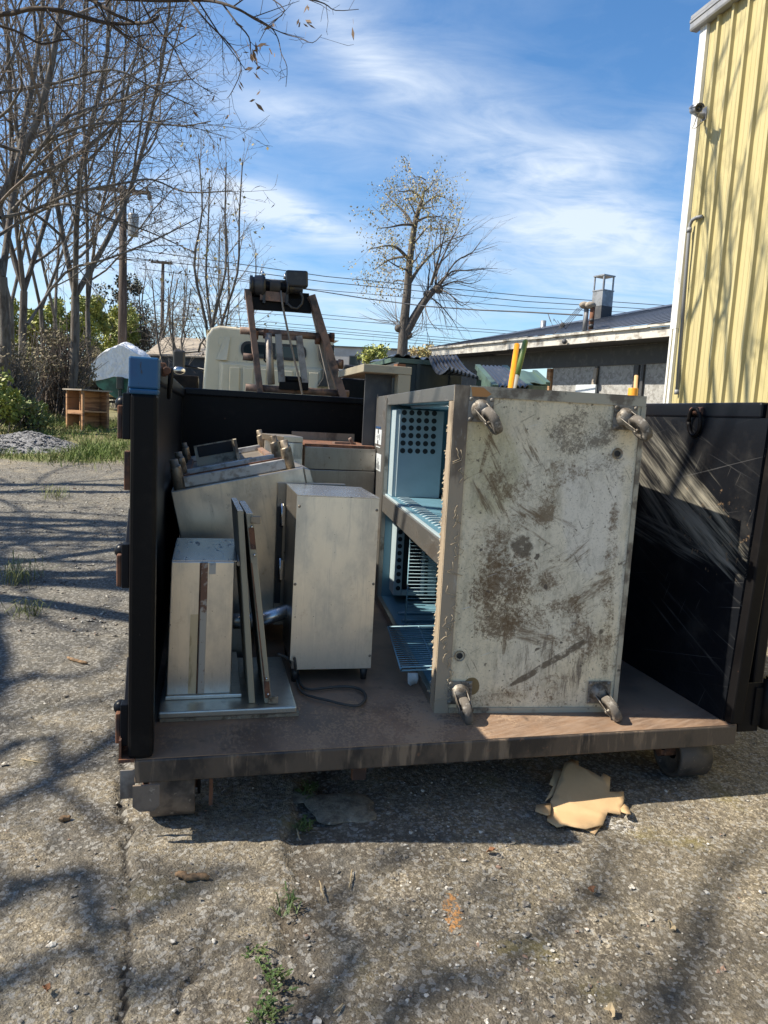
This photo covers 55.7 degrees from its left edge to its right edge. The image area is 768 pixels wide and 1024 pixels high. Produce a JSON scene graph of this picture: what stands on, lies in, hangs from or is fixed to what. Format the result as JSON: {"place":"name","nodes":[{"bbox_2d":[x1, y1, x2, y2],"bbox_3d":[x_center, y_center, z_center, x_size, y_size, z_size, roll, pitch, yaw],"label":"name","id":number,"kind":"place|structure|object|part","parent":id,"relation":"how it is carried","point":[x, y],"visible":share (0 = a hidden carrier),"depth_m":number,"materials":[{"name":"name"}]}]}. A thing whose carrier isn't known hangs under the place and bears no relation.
{"place":"outdoors","nodes":[
{"label":"outdoors","id":0,"kind":"place"},
{"bbox_2d":[0,411,129,470],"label":"grass","id":1,"kind":"structure","parent":0,"point":[103,450],"depth_m":12.81,"materials":[{"name":"green plant"}]},
{"bbox_2d":[159,323,434,344],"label":"overhead wire","id":2,"kind":"object","parent":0,"point":[356,339],"visible":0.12,"depth_m":48.92,"materials":[{"name":"black metal"}]},
{"bbox_2d":[163,319,443,342],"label":"overhead wire","id":3,"kind":"object","parent":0,"point":[327,332],"visible":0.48,"depth_m":48.88,"materials":[{"name":"black metal"}]},
{"bbox_2d":[153,316,458,341],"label":"overhead wire","id":4,"kind":"object","parent":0,"point":[332,330],"visible":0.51,"depth_m":48.86,"materials":[{"name":"black metal"}]},
{"bbox_2d":[159,313,468,339],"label":"overhead wire","id":5,"kind":"object","parent":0,"point":[340,328],"visible":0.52,"depth_m":48.83,"materials":[{"name":"black metal"}]},
{"bbox_2d":[164,305,504,333],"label":"overhead wire","id":6,"kind":"object","parent":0,"point":[349,320],"visible":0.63,"depth_m":48.76,"materials":[{"name":"black metal"}]},
{"bbox_2d":[157,301,516,331],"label":"overhead wire","id":7,"kind":"object","parent":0,"point":[374,319],"visible":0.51,"depth_m":48.74,"materials":[{"name":"black metal"}]},
{"bbox_2d":[0,0,710,400],"label":"sky","id":8,"kind":"structure","parent":0,"point":[570,120],"materials":[{"name":"blue"}]},
{"bbox_2d":[334,346,417,369],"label":"grey building","id":9,"kind":"structure","parent":0,"point":[346,354],"depth_m":46.88,"materials":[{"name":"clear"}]},
{"bbox_2d":[349,356,359,365],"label":"window","id":10,"kind":"structure","parent":9,"relation":"in","point":[352,359],"depth_m":46.87,"materials":[{"name":"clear glass"}]},
{"bbox_2d":[0,403,767,1023],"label":"ground","id":11,"kind":"structure","parent":0,"point":[56,739],"depth_m":2.44,"materials":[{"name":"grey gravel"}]},
{"bbox_2d":[0,366,31,432],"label":"bush","id":12,"kind":"object","parent":11,"relation":"on","point":[11,400],"visible":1,"depth_m":14.02,"materials":[{"name":"green plant"}]},
{"bbox_2d":[13,298,31,355],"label":"bush","id":13,"kind":"object","parent":11,"relation":"on","point":[16,319],"visible":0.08,"depth_m":27.56,"materials":[{"name":"green plant"}]},
{"bbox_2d":[0,395,55,431],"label":"bush","id":14,"kind":"object","parent":11,"relation":"on","point":[33,417],"visible":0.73,"depth_m":14.95,"materials":[{"name":"green plant"}]},
{"bbox_2d":[0,597,55,619],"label":"weed","id":15,"kind":"object","parent":11,"relation":"on","point":[29,607],"visible":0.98,"depth_m":5.11,"materials":[{"name":"green plant"}]},
{"bbox_2d":[0,325,57,409],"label":"thicket","id":16,"kind":"object","parent":11,"relation":"on","point":[20,379],"visible":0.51,"depth_m":16.96,"materials":[{"name":"green plant"}]},
{"bbox_2d":[17,308,40,390],"bbox_3d":[-14.357,-6.343,29.588,1.155,3.910,1.923,0,8,-23],"label":"bush","id":17,"kind":"object","parent":11,"relation":"on","point":[28,316],"visible":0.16,"depth_m":29.26,"materials":[{"name":"green plant"}]},
{"bbox_2d":[0,550,59,588],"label":"weed","id":18,"kind":"object","parent":11,"relation":"on","point":[14,574],"visible":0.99,"depth_m":6.03,"materials":[{"name":"green plant"}]},
{"bbox_2d":[0,430,76,453],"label":"gravel heap","id":19,"kind":"object","parent":11,"relation":"on","point":[27,440],"visible":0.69,"depth_m":12.75,"materials":[{"name":"grey gravel"}]},
{"bbox_2d":[42,983,50,990],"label":"dry leaf","id":20,"kind":"object","parent":11,"relation":"on","point":[46,987],"visible":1,"depth_m":1.87,"materials":[{"name":"brown plant"}]},
{"bbox_2d":[28,296,69,353],"bbox_3d":[-13.315,-6.537,29.427,1.727,4.450,2.263,3,7,0],"label":"bush","id":21,"kind":"object","parent":11,"relation":"on","point":[47,311],"visible":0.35,"depth_m":28.71,"materials":[{"name":"green plant"}]},
{"bbox_2d":[28,484,69,499],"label":"weed","id":22,"kind":"object","parent":11,"relation":"on","point":[53,493],"visible":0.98,"depth_m":9.02,"materials":[{"name":"green plant"}]},
{"bbox_2d":[14,278,106,418],"bbox_3d":[-8.595,-4.133,18.576,2.538,3.537,2.690,9,9,39],"label":"thicket","id":23,"kind":"object","parent":11,"relation":"on","point":[55,399],"visible":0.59,"depth_m":18.41,"materials":[{"name":"brown plant"}]},
{"bbox_2d":[58,815,70,821],"bbox_3d":[-1.161,1.115,2.645,0.039,0.026,0.030,3,7,0],"label":"bark chip","id":24,"kind":"object","parent":11,"relation":"on","point":[63,818],"visible":1,"depth_m":2.64,"materials":[{"name":"brown wood"}]},
{"bbox_2d":[0,0,137,336],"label":"bare tree","id":25,"kind":"object","parent":11,"relation":"on","point":[54,306],"visible":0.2,"depth_m":25.77,"materials":[{"name":"brown plant"}]},
{"bbox_2d":[0,0,141,351],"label":"bare tree","id":26,"kind":"object","parent":11,"relation":"on","point":[12,295],"visible":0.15,"depth_m":24.43,"materials":[{"name":"brown plant"}]},
{"bbox_2d":[67,656,87,663],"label":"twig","id":27,"kind":"object","parent":11,"relation":"on","point":[76,660],"visible":1,"depth_m":4.26,"materials":[{"name":"brown wood"}]},
{"bbox_2d":[63,294,111,359],"bbox_3d":[-12.378,-6.771,30.437,2.247,4.755,1.983,10,10,44],"label":"bush","id":28,"kind":"object","parent":11,"relation":"on","point":[97,313],"visible":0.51,"depth_m":30.13,"materials":[{"name":"green plant"}]},
{"bbox_2d":[62,388,112,431],"bbox_3d":[-6.457,-2.211,15.846,0.780,0.898,0.720,9,9,38],"label":"shelf cabinet","id":29,"kind":"object","parent":11,"relation":"on","point":[87,407],"visible":0.8,"depth_m":15.85,"materials":[{"name":"brown wood"}]},
{"bbox_2d":[79,345,101,389],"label":"thicket","id":30,"kind":"object","parent":11,"relation":"on","point":[94,386],"visible":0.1,"depth_m":27.99,"materials":[{"name":"brown plant"}]},
{"bbox_2d":[0,0,196,386],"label":"bare tree","id":31,"kind":"object","parent":11,"relation":"on","point":[5,336],"visible":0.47,"depth_m":16.27,"materials":[{"name":"brown plant"}]},
{"bbox_2d":[0,0,204,208],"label":"bare tree","id":32,"kind":"object","parent":11,"relation":"on","point":[7,189],"visible":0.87,"depth_m":14.09,"materials":[{"name":"brown plant"}]},
{"bbox_2d":[0,0,208,399],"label":"bare tree","id":33,"kind":"object","parent":11,"relation":"on","point":[23,281],"visible":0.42,"depth_m":18.36,"materials":[{"name":"brown plant"}]},
{"bbox_2d":[109,394,115,402],"bbox_3d":[-9.859,-4.337,29.035,2.100,0.638,5.380,2,7,-8],"label":"boat trailer","id":34,"kind":"object","parent":11,"relation":"on","point":[111,397],"visible":0.02,"depth_m":26.51,"materials":[{"name":"black metal"}]},
{"bbox_2d":[90,342,149,409],"bbox_3d":[-9.806,-5.085,28.848,2.302,2.922,6.460,2,7,-8],"label":"boat","id":35,"kind":"object","parent":34,"relation":"on","point":[112,372],"visible":0.38,"depth_m":26.04,"materials":[{"name":"white plastic"}]},
{"bbox_2d":[0,0,228,388],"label":"bare tree","id":36,"kind":"object","parent":11,"relation":"on","point":[88,298],"visible":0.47,"depth_m":18.62,"materials":[{"name":"brown plant"}]},
{"bbox_2d":[0,0,232,352],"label":"bare tree","id":37,"kind":"object","parent":11,"relation":"on","point":[41,317],"visible":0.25,"depth_m":20.59,"materials":[{"name":"brown plant"}]},
{"bbox_2d":[95,297,142,407],"bbox_3d":[-11.849,-7.232,32.972,2.583,5.073,2.453,10,10,41],"label":"bush","id":38,"kind":"object","parent":11,"relation":"on","point":[132,315],"visible":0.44,"depth_m":32.37,"materials":[{"name":"green plant"}]},
{"bbox_2d":[0,0,245,418],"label":"bare tree","id":39,"kind":"object","parent":11,"relation":"on","point":[76,288],"visible":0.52,"depth_m":17.52,"materials":[{"name":"brown plant"}]},
{"bbox_2d":[94,261,153,407],"bbox_3d":[-12.289,-8.390,34.294,2.976,6.985,3.434,3,7,0],"label":"thicket","id":40,"kind":"object","parent":11,"relation":"on","point":[135,286],"visible":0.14,"depth_m":33.79,"materials":[{"name":"plant"}]},
{"bbox_2d":[98,183,150,344],"bbox_3d":[-10.403,-8.481,29.167,2.159,8.868,0.480,3,7,0],"label":"utility pole","id":41,"kind":"object","parent":11,"relation":"on","point":[122,315],"visible":0.38,"depth_m":28.99,"materials":[{"name":"brown wood"}]},
{"bbox_2d":[28,237,662,305],"bbox_3d":[0.105,-10.230,31.560,29.050,0.578,0.822,2,8,-12],"label":"overhead wire","id":42,"kind":"object","parent":41,"relation":"attached to","point":[379,281],"visible":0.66,"depth_m":31.57,"materials":[{"name":"black metal"}]},
{"bbox_2d":[127,257,643,308],"bbox_3d":[1.935,-9.798,31.992,25.324,0.296,0.158,1,8,-13],"label":"overhead wire","id":43,"kind":"object","parent":41,"relation":"attached to","point":[381,287],"visible":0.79,"depth_m":31.63,"materials":[{"name":"black metal"}]},
{"bbox_2d":[0,1,277,344],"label":"bare tree","id":44,"kind":"object","parent":11,"relation":"on","point":[49,139],"visible":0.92,"depth_m":14.19,"materials":[{"name":"brown plant"}]},
{"bbox_2d":[112,237,196,356],"bbox_3d":[-10.826,-8.445,33.014,5.113,7.793,4.217,3,7,0],"label":"bare tree","id":45,"kind":"object","parent":11,"relation":"on","point":[142,311],"visible":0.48,"depth_m":33.23,"materials":[{"name":"brown plant"}]},
{"bbox_2d":[151,259,172,336],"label":"utility pole","id":46,"kind":"object","parent":11,"relation":"on","point":[162,269],"visible":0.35,"depth_m":54.22,"materials":[{"name":"brown wood"}]},
{"bbox_2d":[139,268,616,311],"bbox_3d":[2.236,-9.469,31.991,24.758,0.564,0.699,1,8,-15],"label":"overhead wire","id":47,"kind":"object","parent":46,"relation":"attached to","point":[387,295],"visible":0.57,"depth_m":31.84,"materials":[{"name":"black metal"}]},
{"bbox_2d":[135,313,200,357],"bbox_3d":[-9.765,-7.047,33.608,4.091,4.783,3.652,3,7,0],"label":"thicket","id":48,"kind":"object","parent":11,"relation":"on","point":[153,329],"visible":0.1,"depth_m":33.05,"materials":[{"name":"brown plant"}]},
{"bbox_2d":[146,337,205,388],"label":"grey shed","id":49,"kind":"structure","parent":11,"relation":"on","point":[192,344],"depth_m":30.56,"materials":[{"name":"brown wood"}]},
{"bbox_2d":[0,0,358,124],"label":"bare tree","id":50,"kind":"object","parent":11,"relation":"on","point":[48,10],"visible":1,"depth_m":7.97,"materials":[{"name":"brown plant"}]},
{"bbox_2d":[129,244,231,368],"bbox_3d":[-8.625,-7.753,30.473,4.495,7.312,4.028,-3,9,-38],"label":"bare tree","id":51,"kind":"object","parent":11,"relation":"on","point":[172,338],"visible":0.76,"depth_m":30.31,"materials":[{"name":"brown plant"}]},
{"bbox_2d":[175,871,209,880],"bbox_3d":[-0.621,1.181,2.354,0.114,0.027,0.038,3,7,0],"label":"stick","id":52,"kind":"object","parent":11,"relation":"on","point":[184,875],"visible":1,"depth_m":2.35,"materials":[{"name":"brown wood"}]},
{"bbox_2d":[152,247,243,337],"bbox_3d":[-9.233,-9.096,36.001,4.500,8.514,3.905,3,7,0],"label":"bare tree","id":53,"kind":"object","parent":11,"relation":"on","point":[186,278],"visible":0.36,"depth_m":35.88,"materials":[{"name":"brown plant"}]},
{"bbox_2d":[160,114,270,347],"bbox_3d":[-6.285,-9.156,27.885,4.171,10.992,3.960,3,7,0],"label":"bare tree","id":54,"kind":"object","parent":11,"relation":"on","point":[211,320],"visible":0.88,"depth_m":27.77,"materials":[{"name":"brown plant"}]},
{"bbox_2d":[184,169,286,341],"bbox_3d":[-6.655,-9.319,32.148,4.267,10.197,3.881,3,7,0],"label":"bare tree","id":55,"kind":"object","parent":11,"relation":"on","point":[219,271],"visible":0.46,"depth_m":31.82,"materials":[{"name":"brown plant"}]},
{"bbox_2d":[241,941,268,965],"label":"weed","id":56,"kind":"object","parent":11,"relation":"on","point":[257,950],"visible":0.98,"depth_m":2.04,"materials":[{"name":"green plant"}]},
{"bbox_2d":[252,996,277,1001],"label":"twig","id":57,"kind":"object","parent":11,"relation":"on","point":[257,997],"visible":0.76,"depth_m":1.89,"materials":[{"name":"beige wood"}]},
{"bbox_2d":[173,325,364,435],"bbox_3d":[-1.262,-1.216,9.060,3.112,2.223,4.550,1,8,-14],"label":"truck","id":58,"kind":"object","parent":11,"relation":"on","point":[227,366],"visible":0.32,"depth_m":9.56,"materials":[{"name":"paint"}]},
{"bbox_2d":[240,289,348,396],"bbox_3d":[-0.903,-1.244,7.333,1.533,1.798,1.034,1,8,-14],"label":"hoist gantry","id":59,"kind":"object","parent":58,"relation":"on","point":[323,339],"visible":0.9,"depth_m":6.87,"materials":[{"name":"metal"}]},
{"bbox_2d":[249,270,307,394],"bbox_3d":[-0.955,-1.447,6.871,0.685,1.633,0.276,3,7,-1],"label":"winch","id":60,"kind":"object","parent":59,"relation":"on","point":[295,282],"visible":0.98,"depth_m":6.75,"materials":[{"name":"black metal"}]},
{"bbox_2d":[245,988,294,1023],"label":"weed","id":61,"kind":"object","parent":11,"relation":"on","point":[269,1003],"visible":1,"depth_m":1.85,"materials":[{"name":"green plant"}]},
{"bbox_2d":[254,955,298,991],"bbox_3d":[-0.289,1.246,1.965,0.079,0.042,0.151,-1,8,-28],"label":"weed","id":62,"kind":"object","parent":11,"relation":"on","point":[278,973],"visible":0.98,"depth_m":1.96,"materials":[{"name":"green plant"}]},
{"bbox_2d":[268,881,301,916],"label":"weed","id":63,"kind":"object","parent":11,"relation":"on","point":[292,898],"visible":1,"depth_m":2.25,"materials":[{"name":"green plant"}]},
{"bbox_2d":[286,791,316,803],"bbox_3d":[-0.330,1.136,2.900,0.123,0.018,0.105,3,7,0],"label":"concrete lump","id":64,"kind":"object","parent":11,"relation":"on","point":[298,798],"visible":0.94,"depth_m":2.89,"materials":[{"name":"grey concrete"}]},
{"bbox_2d":[292,814,315,831],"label":"weed","id":65,"kind":"object","parent":11,"relation":"on","point":[304,820],"visible":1,"depth_m":2.68,"materials":[{"name":"green plant"}]},
{"bbox_2d":[295,780,319,798],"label":"weed","id":66,"kind":"object","parent":11,"relation":"on","point":[306,788],"visible":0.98,"depth_m":2.94,"materials":[{"name":"green plant"}]},
{"bbox_2d":[319,880,324,898],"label":"twig","id":67,"kind":"object","parent":11,"relation":"on","point":[321,889],"visible":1,"depth_m":2.34,"materials":[{"name":"wood"}]},
{"bbox_2d":[304,793,376,824],"bbox_3d":[-0.167,1.153,2.833,0.275,0.041,0.223,1,8,-14],"label":"concrete lump","id":68,"kind":"object","parent":11,"relation":"on","point":[332,809],"visible":1,"depth_m":2.81,"materials":[{"name":"grey concrete"}]},
{"bbox_2d":[355,335,390,364],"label":"bush","id":69,"kind":"object","parent":11,"relation":"on","point":[376,352],"visible":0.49,"depth_m":36.97,"materials":[{"name":"green plant"}]},
{"bbox_2d":[369,354,478,393],"bbox_3d":[0.615,-1.076,9.482,1.280,1.903,2.632,1,8,-14],"label":"waste container","id":70,"kind":"object","parent":11,"relation":"on","point":[434,371],"visible":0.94,"depth_m":9.11,"materials":[{"name":"green metal"}]},
{"bbox_2d":[408,341,440,357],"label":"bush","id":71,"kind":"object","parent":11,"relation":"on","point":[414,351],"visible":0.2,"depth_m":41.05,"materials":[{"name":"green plant"}]},
{"bbox_2d":[343,155,516,355],"bbox_3d":[2.107,-10.307,34.139,8.294,12.541,6.822,-3,9,-39],"label":"bare tree","id":72,"kind":"object","parent":11,"relation":"on","point":[405,326],"visible":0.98,"depth_m":33.75,"materials":[{"name":"brown plant"}]},
{"bbox_2d":[113,356,767,816],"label":"dumpster","id":73,"kind":"object","parent":11,"relation":"on","point":[693,686],"visible":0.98,"depth_m":3.12,"materials":[{"name":"metal"}]},
{"bbox_2d":[158,657,298,722],"bbox_3d":[-0.680,0.757,3.170,0.545,0.042,0.620,1,8,-14],"label":"metal door","id":74,"kind":"structure","parent":73,"relation":"in","point":[242,707],"depth_m":2.93,"materials":[{"name":"silver metal"}]},
{"bbox_2d":[165,538,241,699],"bbox_3d":[-0.781,0.441,3.182,0.303,0.569,0.541,1,8,-14],"label":"steel box","id":75,"kind":"object","parent":74,"relation":"on","point":[202,662],"visible":0.96,"depth_m":2.93,"materials":[{"name":"silver metal"}]},
{"bbox_2d":[160,662,298,722],"bbox_3d":[-0.677,0.771,3.169,0.539,0.015,0.606,1,8,-14],"label":"door back","id":76,"kind":"structure","parent":74,"relation":"in","point":[296,713],"depth_m":2.88,"materials":[{"name":"metal"}]},
{"bbox_2d":[231,498,254,702],"bbox_3d":[-0.599,0.355,3.080,0.101,0.784,0.420,1,8,-14],"label":"metal door","id":77,"kind":"structure","parent":74,"relation":"on","point":[239,541],"depth_m":2.91,"materials":[{"name":"silver metal"}]},
{"bbox_2d":[231,499,254,702],"bbox_3d":[-0.599,0.356,3.080,0.101,0.782,0.420,1,8,-14],"label":"door panel","id":78,"kind":"structure","parent":77,"relation":"in","point":[238,516],"depth_m":2.91,"materials":[{"name":"beige metal"}]},
{"bbox_2d":[239,501,277,703],"bbox_3d":[-0.534,0.363,3.075,0.158,0.775,0.412,1,8,-14],"label":"metal door","id":79,"kind":"structure","parent":74,"relation":"on","point":[250,520],"depth_m":2.91,"materials":[{"name":"silver metal"}]},
{"bbox_2d":[239,502,270,702],"bbox_3d":[-0.548,0.363,3.078,0.133,0.773,0.400,1,8,-14],"label":"door panel","id":80,"kind":"structure","parent":79,"relation":"in","point":[250,559],"depth_m":2.92,"materials":[{"name":"beige metal"}]},
{"bbox_2d":[169,430,313,612],"bbox_3d":[-0.901,-0.024,4.693,0.720,0.890,2.050,-11,10,-12],"label":"steel counter","id":81,"kind":"object","parent":73,"relation":"in","point":[210,481],"visible":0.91,"depth_m":3.70,"materials":[{"name":"silver metal"}]},
{"bbox_2d":[232,604,286,657],"bbox_3d":[-0.624,0.580,3.557,0.398,0.303,0.089,2,7,-7],"label":"vent pipe","id":82,"kind":"object","parent":73,"relation":"on","point":[275,614],"visible":0.56,"depth_m":3.52,"materials":[{"name":"silver metal"}]},
{"bbox_2d":[262,433,302,464],"bbox_3d":[-0.724,0.000,5.036,0.209,1.061,0.438,1,8,-19],"label":"steel stand","id":83,"kind":"object","parent":73,"relation":"on","point":[296,443],"visible":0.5,"depth_m":4.80,"materials":[{"name":"silver metal"}]},
{"bbox_2d":[272,482,379,706],"bbox_3d":[-0.280,0.336,3.395,0.436,0.863,0.879,1,8,-14],"label":"steel cabinet","id":84,"kind":"object","parent":73,"relation":"on","point":[326,534],"visible":0.99,"depth_m":3.29,"materials":[{"name":"silver metal"}]},
{"bbox_3d":[-0.392,0.219,3.787,0.351,0.743,0.040,1,8,-14],"label":"rear door","id":85,"kind":"part","parent":84,"relation":"part of","materials":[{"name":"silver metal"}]},
{"bbox_2d":[292,431,375,493],"bbox_3d":[-0.417,-0.045,5.468,0.499,1.071,0.820,1,8,-14],"label":"steel chest","id":86,"kind":"object","parent":73,"relation":"on","point":[346,459],"visible":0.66,"depth_m":5.05,"materials":[{"name":"silver metal"}]},
{"bbox_2d":[338,362,411,445],"bbox_3d":[-0.130,-0.325,5.593,0.343,1.624,1.000,1,8,-14],"label":"worktable","id":87,"kind":"object","parent":73,"relation":"on","point":[378,379],"visible":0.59,"depth_m":5.18,"materials":[{"name":"beige metal"}]},
{"bbox_2d":[374,385,652,724],"bbox_3d":[0.455,0.023,4.181,0.861,1.392,2.647,2,7,-8],"label":"metal cabinet","id":88,"kind":"object","parent":73,"relation":"in","point":[511,512],"visible":0.98,"depth_m":3.04,"materials":[{"name":"metal"}]},
{"bbox_2d":[387,625,434,670],"bbox_3d":[0.296,0.662,3.589,0.523,0.068,0.565,2,7,-8],"label":"wire shelf","id":89,"kind":"object","parent":88,"relation":"in","point":[425,643],"visible":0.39,"depth_m":3.58,"materials":[{"name":"blue metal"}]},
{"bbox_2d":[408,673,417,685],"bbox_3d":[0.132,0.767,3.334,0.051,0.062,0.011,2,7,-8],"label":"plastic scrap","id":90,"kind":"object","parent":89,"relation":"hanging from","point":[412,678],"visible":1,"depth_m":3.33,"materials":[{"name":"plastic"}]},
{"bbox_2d":[405,538,438,625],"bbox_3d":[0.386,0.384,4.038,0.547,0.501,0.091,2,8,-11],"label":"wire shelf","id":91,"kind":"object","parent":88,"relation":"in","point":[408,577],"visible":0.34,"depth_m":3.99,"materials":[{"name":"blue metal"}]},
{"bbox_2d":[508,343,519,387],"bbox_3d":[0.697,-0.201,4.507,0.036,1.740,0.769,6,8,19],"label":"tool handle","id":92,"kind":"object","parent":73,"relation":"in","point":[513,365],"visible":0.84,"depth_m":4.69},
{"bbox_2d":[513,339,527,387],"bbox_3d":[0.691,-0.248,4.630,0.038,1.803,1.198,6,8,24],"label":"tool handle","id":93,"kind":"object","parent":73,"relation":"in","point":[521,356],"visible":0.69,"depth_m":4.96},
{"bbox_2d":[628,375,637,395],"bbox_3d":[1.255,0.033,3.809,0.053,1.506,0.396,5,8,13],"label":"tool handle","id":94,"kind":"object","parent":73,"relation":"on","point":[633,391],"visible":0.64,"depth_m":3.87,"materials":[{"name":"yellow wood"}]},
{"bbox_2d":[475,364,532,388],"bbox_3d":[1.278,-0.706,8.217,0.505,1.978,1.289,3,7,-4],"label":"waste container","id":95,"kind":"object","parent":11,"relation":"on","point":[493,376],"visible":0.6,"depth_m":8.02,"materials":[{"name":"green metal"}]},
{"bbox_2d":[520,370,550,389],"bbox_3d":[1.882,-0.974,9.739,0.482,1.905,1.016,3,7,0],"label":"waste container","id":96,"kind":"object","parent":11,"relation":"on","point":[536,379],"visible":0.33,"depth_m":9.53,"materials":[{"name":"green metal"}]},
{"bbox_2d":[428,274,671,402],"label":"workshop","id":97,"kind":"structure","parent":11,"relation":"on","point":[620,357],"depth_m":14.10,"materials":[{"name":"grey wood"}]},
{"bbox_2d":[535,759,630,834],"bbox_3d":[0.807,1.143,2.896,0.338,0.104,0.420,7,8,28],"label":"cardboard sheet","id":98,"kind":"object","parent":11,"relation":"on","point":[585,799],"visible":1,"depth_m":2.92,"materials":[{"name":"beige cardboard"}]},
{"bbox_2d":[575,384,596,392],"bbox_3d":[3.712,-1.569,13.600,0.400,1.602,0.520,-1,8,-28],"label":"work light","id":99,"kind":"object","parent":11,"relation":"on","point":[591,388],"visible":0.21,"depth_m":13.45,"materials":[{"name":"white plastic"}]},
{"bbox_2d":[588,886,595,891],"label":"dry leaf","id":100,"kind":"object","parent":11,"relation":"on","point":[591,888],"visible":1,"depth_m":2.39,"materials":[{"name":"brown plant"}]},
{"bbox_2d":[591,368,597,383],"bbox_3d":[3.918,-1.787,13.996,0.232,1.954,0.096,-1,8,-28],"label":"leaning board","id":101,"kind":"object","parent":11,"relation":"on","point":[595,373],"visible":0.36,"depth_m":13.91,"materials":[{"name":"grey wood"}]},
{"bbox_2d":[604,1002,614,1017],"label":"dry leaf","id":102,"kind":"object","parent":11,"relation":"on","point":[610,1008],"visible":1,"depth_m":1.90,"materials":[{"name":"plant"}]},
{"bbox_2d":[668,920,676,929],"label":"dry leaf","id":103,"kind":"object","parent":11,"relation":"on","point":[672,926],"visible":1,"depth_m":2.23,"materials":[{"name":"plant"}]},
{"bbox_2d":[663,0,767,402],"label":"yellow building","id":104,"kind":"structure","parent":11,"relation":"on","point":[718,346],"depth_m":8.33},
{"bbox_2d":[689,102,707,128],"bbox_3d":[3.674,-4.646,8.551,0.191,0.340,0.465,7,8,26],"label":"security camera","id":105,"kind":"object","parent":104,"relation":"attached to","point":[696,109],"visible":1,"depth_m":8.47,"materials":[{"name":"white plastic"}]},
{"bbox_2d":[198,271,582,315],"bbox_3d":[-2.251,-6.470,20.569,0.348,3.541,20.717,-2,9,-33],"label":"overhead wire","id":106,"kind":"object","parent":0,"point":[435,306],"visible":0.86,"depth_m":14.94,"materials":[{"name":"black metal"}]}
]}

